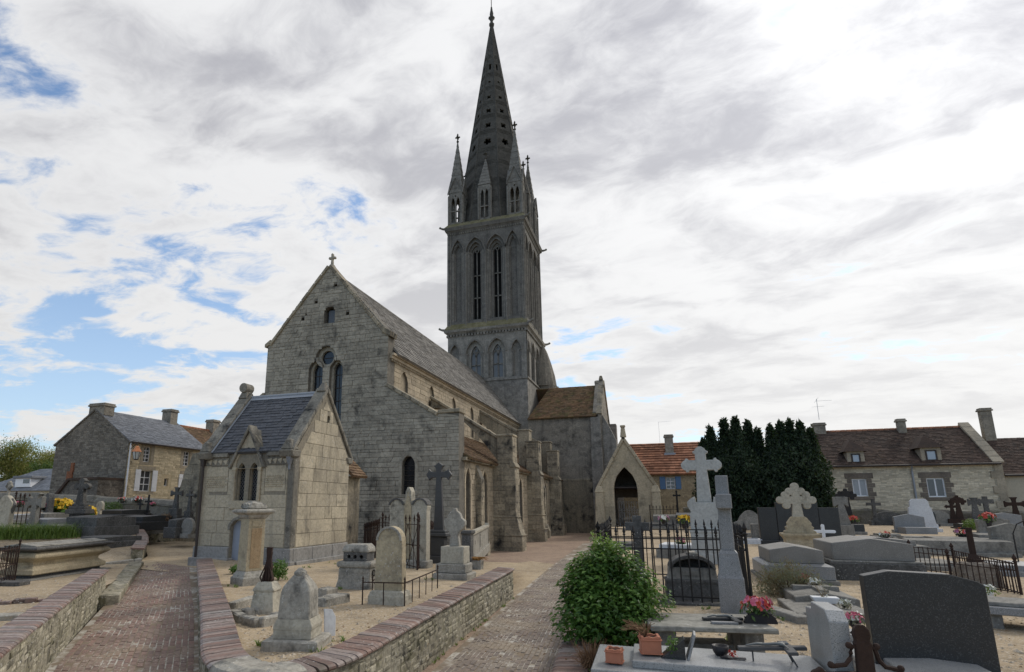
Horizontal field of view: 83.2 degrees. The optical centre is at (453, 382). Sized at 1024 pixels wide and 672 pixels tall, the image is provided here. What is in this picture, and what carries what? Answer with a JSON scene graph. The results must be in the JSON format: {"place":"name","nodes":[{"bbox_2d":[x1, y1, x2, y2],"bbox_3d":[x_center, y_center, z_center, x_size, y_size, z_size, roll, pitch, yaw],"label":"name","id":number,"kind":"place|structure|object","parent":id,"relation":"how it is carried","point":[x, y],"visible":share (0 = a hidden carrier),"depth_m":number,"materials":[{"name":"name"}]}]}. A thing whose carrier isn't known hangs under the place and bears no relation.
{"place":"outdoors","nodes":[
{"label":"outdoors","id":0,"kind":"place"},
{"bbox_2d":[0,512,135,626],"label":"cemetery ground","id":1,"kind":"structure","parent":0,"point":[37,587],"depth_m":14.96,"materials":[{"name":"sand"}]},
{"bbox_2d":[0,481,16,527],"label":"scroll headstone","id":2,"kind":"object","parent":1,"relation":"on","point":[8,504],"visible":1,"depth_m":25.20,"materials":[{"name":"stone"}]},
{"bbox_2d":[0,580,29,585],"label":"railing kerb","id":3,"kind":"structure","parent":1,"relation":"on","point":[14,582],"depth_m":14.21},
{"bbox_2d":[0,538,21,581],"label":"leaning railing","id":4,"kind":"object","parent":3,"relation":"on","point":[17,548],"visible":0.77,"depth_m":14.79,"materials":[{"name":"metal"}]},
{"bbox_2d":[0,469,51,492],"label":"slate barn","id":5,"kind":"structure","parent":1,"relation":"on","point":[39,481],"depth_m":65.56,"materials":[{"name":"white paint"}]},
{"bbox_2d":[26,493,46,528],"bbox_3d":[-18.675,5.818,25.575,0.838,1.747,0.456,-3,-13,15],"label":"grey cross","id":6,"kind":"object","parent":1,"relation":"on","point":[36,502],"visible":0.81,"depth_m":25.54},
{"bbox_2d":[0,520,83,539],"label":"grass","id":7,"kind":"structure","parent":1,"relation":"on","point":[38,531],"depth_m":23.83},
{"bbox_2d":[0,538,114,580],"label":"moulded sarcophagus","id":8,"kind":"object","parent":1,"relation":"on","point":[43,560],"visible":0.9,"depth_m":16.18,"materials":[{"name":"beige stone"}]},
{"bbox_2d":[65,478,93,516],"bbox_3d":[-17.977,5.811,27.658,0.994,2.341,0.744,0,-12,0],"label":"pedestal stone cross","id":9,"kind":"object","parent":1,"relation":"on","point":[79,507],"visible":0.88,"depth_m":27.56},
{"bbox_2d":[66,515,138,536],"bbox_3d":[-15.945,6.511,25.900,2.526,0.993,2.040,-6,-14,27],"label":"tomb","id":10,"kind":"object","parent":1,"relation":"on","point":[92,525],"visible":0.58,"depth_m":25.20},
{"bbox_2d":[81,535,142,547],"bbox_3d":[-14.191,6.615,23.759,1.842,0.527,1.840,-6,-14,27],"label":"tomb","id":11,"kind":"object","parent":1,"relation":"on","point":[124,540],"visible":0.52,"depth_m":23.35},
{"bbox_2d":[98,509,152,515],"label":"tomb","id":12,"kind":"object","parent":1,"relation":"on","point":[123,512],"visible":0.49,"depth_m":30.06,"materials":[{"name":"stone"}]},
{"bbox_2d":[49,402,202,499],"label":"farmhouse","id":13,"kind":"object","parent":1,"relation":"on","point":[93,446],"visible":0.61,"depth_m":44.13,"materials":[{"name":"beige stone"}]},
{"bbox_2d":[135,466,155,493],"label":"window","id":14,"kind":"structure","parent":13,"relation":"in","point":[145,475],"depth_m":43.83,"materials":[{"name":"white paint"}]},
{"bbox_2d":[139,444,154,464],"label":"window","id":15,"kind":"structure","parent":13,"relation":"in","point":[144,456],"depth_m":44.09,"materials":[{"name":"white paint"}]},
{"bbox_2d":[130,529,148,559],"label":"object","id":16,"kind":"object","parent":1,"relation":"on","point":[139,548],"depth_m":21.72,"materials":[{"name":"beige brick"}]},
{"bbox_2d":[129,515,172,530],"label":"tomb","id":17,"kind":"object","parent":1,"relation":"on","point":[151,522],"visible":0.51,"depth_m":27.82,"materials":[{"name":"stone"}]},
{"bbox_2d":[167,487,183,518],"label":"cross","id":18,"kind":"object","parent":17,"relation":"on","point":[175,511],"visible":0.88,"depth_m":29.15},
{"bbox_2d":[163,518,196,538],"bbox_3d":[-12.830,6.853,26.997,0.846,0.888,1.240,-6,-14,27],"label":"tomb","id":19,"kind":"object","parent":1,"relation":"on","point":[173,529],"visible":0.53,"depth_m":26.50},
{"bbox_2d":[179,419,220,443],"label":"tiled house","id":20,"kind":"structure","parent":1,"relation":"on","point":[202,435],"depth_m":53.80,"materials":[{"name":"brown tile"}]},
{"bbox_2d":[2,559,1023,669],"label":"pebbles","id":21,"kind":"object","parent":1,"relation":"on","point":[333,644],"visible":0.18,"depth_m":8.57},
{"bbox_2d":[45,562,198,671],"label":"path","id":22,"kind":"structure","parent":0,"point":[148,622],"depth_m":10.67,"materials":[{"name":"red brick"}]},
{"bbox_2d":[140,541,196,574],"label":"landing ground","id":23,"kind":"structure","parent":0,"point":[175,552],"depth_m":23.13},
{"bbox_2d":[0,492,173,535],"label":"boundary wall","id":24,"kind":"structure","parent":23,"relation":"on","point":[163,506],"depth_m":35.19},
{"bbox_2d":[180,518,195,537],"bbox_3d":[-12.245,6.719,26.456,0.847,0.902,0.400,-7,-14,29],"label":"oval headstone","id":25,"kind":"object","parent":23,"relation":"on","point":[188,526],"visible":1,"depth_m":26.32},
{"bbox_2d":[86,533,596,671],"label":"churchyard ground","id":26,"kind":"structure","parent":0,"point":[553,549],"depth_m":29.42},
{"bbox_2d":[0,569,108,671],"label":"path wall","id":27,"kind":"structure","parent":26,"relation":"on","point":[40,636],"depth_m":8.72,"materials":[{"name":"stone"}]},
{"bbox_2d":[97,561,143,612],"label":"path kerb","id":28,"kind":"structure","parent":26,"relation":"on","point":[113,593],"depth_m":14.63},
{"bbox_2d":[196,558,514,671],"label":"curved wall","id":29,"kind":"structure","parent":26,"relation":"on","point":[450,618],"depth_m":8.36,"materials":[{"name":"stone"}]},
{"bbox_2d":[176,0,624,555],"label":"church","id":30,"kind":"structure","parent":26,"relation":"on","point":[503,427],"depth_m":40.54,"materials":[{"name":"stone"}]},
{"bbox_2d":[310,362,322,391],"bbox_3d":[-7.229,0.671,30.531,0.847,3.807,0.240,-4,-13,19],"label":"window","id":31,"kind":"structure","parent":30,"relation":"in","point":[317,371],"depth_m":30.80,"materials":[{"name":"stone"}]},
{"bbox_2d":[318,347,335,366],"bbox_3d":[-6.696,-1.293,30.753,1.196,1.196,0.230,-4,-13,19],"label":"round window","id":32,"kind":"structure","parent":30,"relation":"in","point":[327,355],"depth_m":30.78,"materials":[{"name":"stone"}]},
{"bbox_2d":[331,360,342,420],"bbox_3d":[-6.062,0.618,30.118,0.783,3.739,0.240,-4,-13,19],"label":"window","id":33,"kind":"structure","parent":30,"relation":"in","point":[337,370],"depth_m":30.27,"materials":[{"name":"glass"}]},
{"bbox_2d":[398,451,417,494],"bbox_3d":[-2.132,4.381,27.676,0.993,2.118,0.360,-4,-13,19],"label":"aisle window","id":34,"kind":"structure","parent":30,"relation":"in","point":[411,466],"depth_m":27.73,"materials":[{"name":"stone"}]},
{"bbox_2d":[500,561,553,608],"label":"worn sand","id":35,"kind":"structure","parent":26,"relation":"on","point":[525,574],"depth_m":20.72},
{"bbox_2d":[227,562,832,671],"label":"weeds","id":36,"kind":"object","parent":26,"relation":"on","point":[343,638],"visible":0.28,"depth_m":9.68,"materials":[{"name":"green plant"}]},
{"bbox_2d":[552,539,596,671],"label":"verge wall","id":37,"kind":"structure","parent":26,"relation":"on","point":[561,663],"depth_m":7.19,"materials":[{"name":"red brick"}]},
{"bbox_2d":[595,425,661,534],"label":"stone porch","id":38,"kind":"object","parent":26,"relation":"on","point":[626,474],"visible":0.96,"depth_m":45.27,"materials":[{"name":"stone"}]},
{"bbox_2d":[212,558,518,662],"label":"plot ground","id":39,"kind":"structure","parent":0,"point":[321,572],"depth_m":11.93,"materials":[{"name":"gravel"}]},
{"bbox_2d":[230,502,275,586],"bbox_3d":[-4.942,3.962,14.011,0.760,2.051,0.760,-11,-17,42],"label":"pillar stele","id":40,"kind":"object","parent":39,"relation":"on","point":[253,516],"visible":0.93,"depth_m":13.84,"materials":[{"name":"beige stone"}]},
{"bbox_2d":[228,595,278,627],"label":"broken kerb","id":41,"kind":"structure","parent":39,"relation":"on","point":[243,616],"depth_m":9.24,"materials":[{"name":"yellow stone"}]},
{"bbox_2d":[251,547,281,614],"bbox_3d":[-3.326,3.579,10.259,0.465,1.225,0.373,-2,-12,10],"label":"iron stump","id":42,"kind":"object","parent":39,"relation":"on","point":[267,588],"visible":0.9,"depth_m":10.10,"materials":[{"name":"stone"}]},
{"bbox_2d":[187,382,352,565],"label":"mausoleum","id":43,"kind":"structure","parent":39,"relation":"on","point":[288,457],"depth_m":19.66,"materials":[{"name":"grey stone"}]},
{"bbox_2d":[228,516,240,559],"bbox_3d":[-7.069,5.181,19.068,0.980,1.476,0.250,-4,-13,19],"label":"door","id":44,"kind":"structure","parent":43,"relation":"in","point":[236,533],"depth_m":19.18,"materials":[{"name":"wood"}]},
{"bbox_2d":[228,463,262,508],"bbox_3d":[-6.957,3.226,19.436,1.277,2.092,0.310,-4,-13,19],"label":"twin window","id":45,"kind":"structure","parent":43,"relation":"in","point":[256,474],"depth_m":19.42,"materials":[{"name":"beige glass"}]},
{"bbox_2d":[272,558,287,579],"bbox_3d":[-4.465,4.765,14.581,0.485,0.572,0.471,7,-14,-31],"label":"box shrub","id":46,"kind":"object","parent":39,"relation":"on","point":[277,572],"visible":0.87,"depth_m":14.53,"materials":[{"name":"green plant"}]},
{"bbox_2d":[260,568,331,651],"bbox_3d":[-2.107,3.107,7.798,0.792,1.116,0.639,-1,-12,6],"label":"obelisk tomb","id":47,"kind":"object","parent":39,"relation":"on","point":[297,626],"visible":0.94,"depth_m":7.61,"materials":[{"name":"stone"}]},
{"bbox_2d":[324,609,335,635],"bbox_3d":[-1.804,3.498,8.352,0.173,0.380,0.030,10,-29,-31],"label":"marble plaque","id":48,"kind":"object","parent":39,"relation":"on","point":[329,621],"visible":0.81,"depth_m":8.34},
{"bbox_2d":[318,586,349,606],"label":"fallen kerb","id":49,"kind":"structure","parent":39,"relation":"on","point":[330,596],"depth_m":11.06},
{"bbox_2d":[335,544,375,589],"bbox_3d":[-2.216,4.292,13.334,0.920,1.031,0.562,-4,-13,17],"label":"drilled stele","id":50,"kind":"object","parent":39,"relation":"on","point":[357,563],"visible":0.87,"depth_m":13.13,"materials":[{"name":"grey stone"}]},
{"bbox_2d":[364,518,379,557],"bbox_3d":[-3.451,6.510,23.800,0.089,1.886,6.050,3,-12,-13],"label":"railing","id":51,"kind":"object","parent":39,"relation":"on","point":[371,536],"visible":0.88,"depth_m":23.32,"materials":[{"name":"metal"}]},
{"bbox_2d":[368,526,411,605],"bbox_3d":[-1.238,3.606,11.231,0.775,1.540,0.394,-4,-13,18],"label":"round headstone","id":52,"kind":"object","parent":39,"relation":"on","point":[390,565],"visible":0.87,"depth_m":11.13,"materials":[{"name":"stone"}]},
{"bbox_2d":[362,565,438,605],"bbox_3d":[-0.937,4.233,12.028,0.868,0.573,2.584,-4,-13,19],"label":"rail","id":53,"kind":"object","parent":39,"relation":"on","point":[404,583],"visible":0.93,"depth_m":11.02,"materials":[{"name":"metal"}]},
{"bbox_2d":[382,512,433,569],"bbox_3d":[-1.711,5.900,21.390,1.588,2.205,9.013,0,-12,1],"label":"lattice rail","id":54,"kind":"object","parent":39,"relation":"on","point":[417,559],"visible":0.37,"depth_m":17.50,"materials":[{"name":"metal"}]},
{"bbox_2d":[388,487,432,568],"bbox_3d":[-1.401,4.629,18.182,1.442,2.563,0.516,-4,-13,19],"label":"triple headstone","id":55,"kind":"object","parent":39,"relation":"on","point":[407,506],"visible":0.66,"depth_m":18.02,"materials":[{"name":"stone"}]},
{"bbox_2d":[426,463,452,563],"bbox_3d":[-0.508,4.502,19.703,0.938,3.462,0.521,-4,-13,19],"label":"dark cross","id":56,"kind":"object","parent":39,"relation":"on","point":[439,534],"visible":0.84,"depth_m":19.60,"materials":[{"name":"stone"}]},
{"bbox_2d":[433,508,475,580],"bbox_3d":[0.016,4.286,15.108,0.959,1.888,0.791,-4,-13,19],"label":"shouldered headstone","id":57,"kind":"object","parent":39,"relation":"on","point":[455,564],"visible":0.92,"depth_m":14.88,"materials":[{"name":"stone"}]},
{"bbox_2d":[460,523,489,561],"bbox_3d":[0.994,6.033,21.601,0.458,1.230,8.757,-2,-12,8],"label":"balustrade tomb","id":58,"kind":"object","parent":39,"relation":"on","point":[476,540],"visible":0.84,"depth_m":20.35,"materials":[{"name":"stone"}]},
{"bbox_2d":[0,0,1023,480],"label":"sky","id":59,"kind":"structure","parent":0,"point":[758,211],"materials":[{"name":"white"}]},
{"bbox_2d":[432,543,592,671],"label":"path","id":60,"kind":"structure","parent":0,"point":[534,600],"depth_m":10.74,"materials":[{"name":"stone"}]},
{"bbox_2d":[592,524,1023,671],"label":"cemetery ground","id":61,"kind":"structure","parent":0,"point":[1017,632],"depth_m":10.93,"materials":[{"name":"gravel"}]},
{"bbox_2d":[569,638,612,671],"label":"dry plant","id":62,"kind":"object","parent":61,"relation":"on","point":[586,660],"visible":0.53,"depth_m":6.73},
{"bbox_2d":[548,530,675,646],"bbox_3d":[2.205,2.899,8.033,1.533,1.613,1.519,8,-14,-32],"label":"laurel bush","id":63,"kind":"object","parent":61,"relation":"on","point":[603,600],"visible":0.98,"depth_m":7.82,"materials":[{"name":"green plant"}]},
{"bbox_2d":[625,516,650,596],"bbox_3d":[4.011,3.784,12.405,0.505,1.754,0.274,-6,-13,25],"label":"slate cross","id":64,"kind":"object","parent":61,"relation":"on","point":[637,523],"visible":0.47,"depth_m":12.44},
{"bbox_2d":[624,421,699,516],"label":"red roof house","id":65,"kind":"structure","parent":61,"relation":"on","point":[662,462],"depth_m":52.47,"materials":[{"name":"white stone"}]},
{"bbox_2d":[656,542,691,557],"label":"white slab tomb","id":66,"kind":"object","parent":61,"relation":"on","point":[664,552],"visible":0.36,"depth_m":19.40,"materials":[{"name":"stone"}]},
{"bbox_2d":[664,551,719,601],"bbox_3d":[4.930,4.046,11.889,1.102,1.045,0.606,-3,-13,15],"label":"arched tomb","id":67,"kind":"object","parent":61,"relation":"on","point":[694,568],"visible":0.56,"depth_m":11.66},
{"bbox_2d":[681,446,721,563],"bbox_3d":[8.019,3.926,18.344,1.213,3.721,0.716,-6,-13,25],"label":"pale stone cross","id":68,"kind":"object","parent":61,"relation":"on","point":[703,507],"visible":0.73,"depth_m":18.25,"materials":[{"name":"stone"}]},
{"bbox_2d":[652,599,757,608],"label":"grave kerb","id":69,"kind":"structure","parent":61,"relation":"on","point":[688,603],"depth_m":11.14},
{"bbox_2d":[595,516,752,602],"bbox_3d":[4.886,3.918,13.011,2.914,1.674,3.410,-4,-13,19],"label":"spear railing","id":70,"kind":"object","parent":69,"relation":"on","point":[739,532],"visible":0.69,"depth_m":11.60,"materials":[{"name":"black metal"}]},
{"bbox_2d":[634,613,778,652],"bbox_3d":[3.241,3.394,7.532,1.606,0.525,1.010,-2,-12,8],"label":"table tomb","id":71,"kind":"object","parent":61,"relation":"on","point":[739,634],"visible":0.47,"depth_m":7.27,"materials":[{"name":"stone"}]},
{"bbox_2d":[702,614,743,623],"bbox_3d":[3.534,3.096,7.554,0.500,0.078,0.520,-2,-12,8],"label":"crucifix","id":72,"kind":"object","parent":71,"relation":"on","point":[727,617],"visible":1,"depth_m":7.52,"materials":[{"name":"stone"}]},
{"bbox_2d":[739,595,777,623],"bbox_3d":[3.941,2.938,7.440,0.382,0.340,0.413,12,-17,-43],"label":"flower basket","id":73,"kind":"object","parent":71,"relation":"on","point":[760,615],"visible":1,"depth_m":7.35,"materials":[{"name":"pink plastic"}]},
{"bbox_2d":[591,601,854,671],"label":"granite tomb","id":74,"kind":"object","parent":61,"relation":"on","point":[828,630],"visible":0.94,"depth_m":5.72,"materials":[{"name":"stone"}]},
{"bbox_2d":[604,645,624,663],"bbox_3d":[1.678,2.846,6.002,0.184,0.134,0.184,-5,-13,24],"label":"terracotta planter","id":75,"kind":"object","parent":74,"relation":"on","point":[614,655],"visible":1,"depth_m":5.94,"materials":[{"name":"ceramic"}]},
{"bbox_2d":[620,619,662,654],"bbox_3d":[1.988,2.709,6.134,0.419,0.320,0.284,-2,-12,10],"label":"terracotta planter","id":76,"kind":"object","parent":74,"relation":"on","point":[649,643],"visible":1,"depth_m":6.02,"materials":[{"name":"ceramic"}]},
{"bbox_2d":[661,631,695,660],"bbox_3d":[2.340,2.729,5.976,0.360,0.260,0.276,-4,-13,18],"label":"grave plaque","id":77,"kind":"object","parent":74,"relation":"on","point":[675,650],"visible":1,"depth_m":5.89,"materials":[{"name":"grey stone"}]},
{"bbox_2d":[712,643,745,659],"bbox_3d":[2.830,2.802,5.949,0.209,0.100,0.343,6,-13,-24],"label":"black bowl","id":78,"kind":"object","parent":74,"relation":"on","point":[722,650],"visible":1,"depth_m":5.97,"materials":[{"name":"plastic"}]},
{"bbox_2d":[737,641,806,666],"bbox_3d":[3.205,2.697,5.698,0.585,0.206,0.497,2,-12,-9],"label":"crucifix","id":79,"kind":"object","parent":74,"relation":"on","point":[788,649],"visible":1,"depth_m":5.75,"materials":[{"name":"grey metal"}]},
{"bbox_2d":[715,475,747,614],"bbox_3d":[5.083,3.026,10.659,0.445,2.554,0.812,-5,-13,23],"label":"obelisk","id":80,"kind":"object","parent":61,"relation":"on","point":[732,590],"visible":0.91,"depth_m":10.43,"materials":[{"name":"stone"}]},
{"bbox_2d":[691,415,772,521],"bbox_3d":[18.934,6.033,38.806,4.996,7.748,4.579,-12,-17,44],"label":"yew tree","id":81,"kind":"object","parent":61,"relation":"on","point":[736,449],"visible":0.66,"depth_m":38.07,"materials":[{"name":"green plant"}]},
{"bbox_2d":[734,510,757,529],"bbox_3d":[17.571,8.175,34.080,2.032,1.143,0.200,-2,-12,11],"label":"shaped headstone","id":82,"kind":"object","parent":61,"relation":"on","point":[747,517],"visible":0.5,"depth_m":34.03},
{"bbox_2d":[767,605,806,623],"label":"thin slab","id":83,"kind":"structure","parent":61,"relation":"on","point":[793,617],"depth_m":9.63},
{"bbox_2d":[752,555,829,598],"bbox_3d":[7.083,4.118,12.133,1.175,0.920,1.369,11,-16,-41],"label":"lavender shrub","id":84,"kind":"object","parent":61,"relation":"on","point":[777,581],"visible":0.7,"depth_m":12.05,"materials":[{"name":"green plant"}]},
{"bbox_2d":[751,542,840,585],"bbox_3d":[8.589,4.648,14.655,1.600,1.010,2.240,-4,-13,19],"label":"granite sarcophagus","id":85,"kind":"object","parent":61,"relation":"on","point":[774,552],"visible":0.66,"depth_m":13.90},
{"bbox_2d":[756,417,836,506],"bbox_3d":[22.039,5.881,37.364,4.915,7.513,4.653,-4,-13,19],"label":"yew tree","id":86,"kind":"object","parent":61,"relation":"on","point":[791,453],"visible":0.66,"depth_m":36.48,"materials":[{"name":"green plant"}]},
{"bbox_2d":[776,483,821,547],"bbox_3d":[11.710,4.720,19.503,1.199,2.566,0.808,-5,-13,22],"label":"trefoil cross","id":87,"kind":"object","parent":61,"relation":"on","point":[799,528],"visible":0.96,"depth_m":19.43,"materials":[{"name":"beige stone"}]},
{"bbox_2d":[757,502,841,543],"bbox_3d":[14.586,6.027,24.285,3.180,1.853,0.550,-4,-13,16],"label":"double stele","id":88,"kind":"object","parent":61,"relation":"on","point":[772,521],"visible":0.39,"depth_m":24.30,"materials":[{"name":"stone"}]},
{"bbox_2d":[776,581,860,607],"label":"cross slab","id":89,"kind":"structure","parent":61,"relation":"on","point":[798,593],"depth_m":11.08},
{"bbox_2d":[777,598,864,622],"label":"planter slab","id":90,"kind":"structure","parent":61,"relation":"on","point":[793,605],"depth_m":10.30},
{"bbox_2d":[810,582,839,603],"bbox_3d":[6.726,3.825,10.433,0.432,0.362,0.216,-4,-13,19],"label":"trough planter","id":91,"kind":"object","parent":90,"relation":"on","point":[830,599],"visible":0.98,"depth_m":10.36,"materials":[{"name":"white plastic"}]},
{"bbox_2d":[832,497,854,535],"bbox_3d":[16.933,6.028,24.982,0.779,2.051,0.584,-4,-13,19],"label":"obelisk cross","id":92,"kind":"object","parent":61,"relation":"on","point":[847,527],"visible":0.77,"depth_m":24.93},
{"bbox_2d":[683,507,1023,523],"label":"boundary wall","id":93,"kind":"structure","parent":61,"relation":"on","point":[864,515],"depth_m":39.83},
{"bbox_2d":[810,624,904,671],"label":"iron finial","id":94,"kind":"object","parent":61,"relation":"on","point":[863,648],"visible":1,"depth_m":5.15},
{"bbox_2d":[813,535,926,580],"bbox_3d":[10.681,4.640,15.037,2.000,1.150,2.300,-4,-13,19],"label":"cement sarcophagus","id":95,"kind":"object","parent":61,"relation":"on","point":[850,557],"visible":0.69,"depth_m":14.17,"materials":[{"name":"grey stone"}]},
{"bbox_2d":[859,535,930,557],"bbox_3d":[14.217,5.609,19.424,2.500,0.760,1.800,-4,-13,19],"label":"stepped slab tomb","id":96,"kind":"object","parent":61,"relation":"on","point":[914,545],"visible":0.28,"depth_m":18.45,"materials":[{"name":"grey stone"}]},
{"bbox_2d":[811,398,1010,511],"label":"long house","id":97,"kind":"structure","parent":61,"relation":"on","point":[899,466],"depth_m":43.09,"materials":[{"name":"stone"}]},
{"bbox_2d":[844,473,876,499],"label":"window","id":98,"kind":"structure","parent":97,"relation":"in","point":[855,480],"depth_m":43.61,"materials":[{"name":"white paint"}]},
{"bbox_2d":[918,472,955,500],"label":"window","id":99,"kind":"structure","parent":97,"relation":"in","point":[934,482],"depth_m":42.04,"materials":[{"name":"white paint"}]},
{"bbox_2d":[891,514,937,533],"bbox_3d":[24.449,7.563,30.531,1.577,1.072,1.450,-4,-13,17],"label":"grey headstone","id":100,"kind":"object","parent":61,"relation":"on","point":[908,524],"visible":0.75,"depth_m":30.84,"materials":[{"name":"stone"}]},
{"bbox_2d":[849,629,1001,671],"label":"urn slab","id":101,"kind":"structure","parent":61,"relation":"on","point":[921,665],"depth_m":5.95,"materials":[{"name":"stone"}]},
{"bbox_2d":[859,570,1000,671],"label":"black headstone","id":102,"kind":"object","parent":101,"relation":"on","point":[931,615],"visible":0.87,"depth_m":6.22,"materials":[{"name":"stone"}]},
{"bbox_2d":[908,499,942,531],"bbox_3d":[25.798,7.390,31.695,1.608,1.862,0.550,-4,-13,17],"label":"white stele","id":103,"kind":"object","parent":61,"relation":"on","point":[919,507],"visible":0.69,"depth_m":31.67,"materials":[{"name":"stone"}]},
{"bbox_2d":[916,558,953,570],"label":"chest tomb","id":104,"kind":"object","parent":61,"relation":"on","point":[936,564],"visible":0.21,"depth_m":15.91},
{"bbox_2d":[896,538,1022,557],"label":"chest tomb","id":105,"kind":"object","parent":61,"relation":"on","point":[994,548],"visible":0.43,"depth_m":19.39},
{"bbox_2d":[907,540,1022,594],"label":"rusty railing","id":106,"kind":"object","parent":61,"relation":"on","point":[999,580],"visible":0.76,"depth_m":12.83,"materials":[{"name":"metal"}]},
{"bbox_2d":[952,527,1005,587],"bbox_3d":[12.077,4.101,13.328,0.734,1.415,0.655,-3,-13,14],"label":"pedestal cross","id":107,"kind":"object","parent":61,"relation":"on","point":[971,544],"visible":0.69,"depth_m":13.11,"materials":[{"name":"stone"}]},
{"bbox_2d":[973,518,1009,532],"bbox_3d":[26.526,7.151,28.224,1.508,0.983,0.600,-4,-13,17],"label":"headstone","id":108,"kind":"object","parent":61,"relation":"on","point":[981,525],"visible":0.37,"depth_m":28.23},
{"bbox_2d":[984,437,1023,511],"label":"house wing","id":109,"kind":"structure","parent":61,"relation":"on","point":[1009,452],"depth_m":41.63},
{"bbox_2d":[987,596,1023,628],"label":"raised slab","id":110,"kind":"structure","parent":61,"relation":"on","point":[999,607],"depth_m":9.01,"materials":[{"name":"grey stone"}]},
{"bbox_2d":[987,523,1023,555],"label":"headstone","id":111,"kind":"object","parent":61,"relation":"on","point":[1003,531],"visible":0.39,"depth_m":19.70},
{"label":"ground","id":112,"kind":"structure","parent":0,"visible":0},
{"bbox_2d":[0,430,54,481],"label":"willow tree","id":113,"kind":"object","parent":112,"relation":"on","point":[17,452],"visible":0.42,"depth_m":82.99,"materials":[{"name":"green plant"}]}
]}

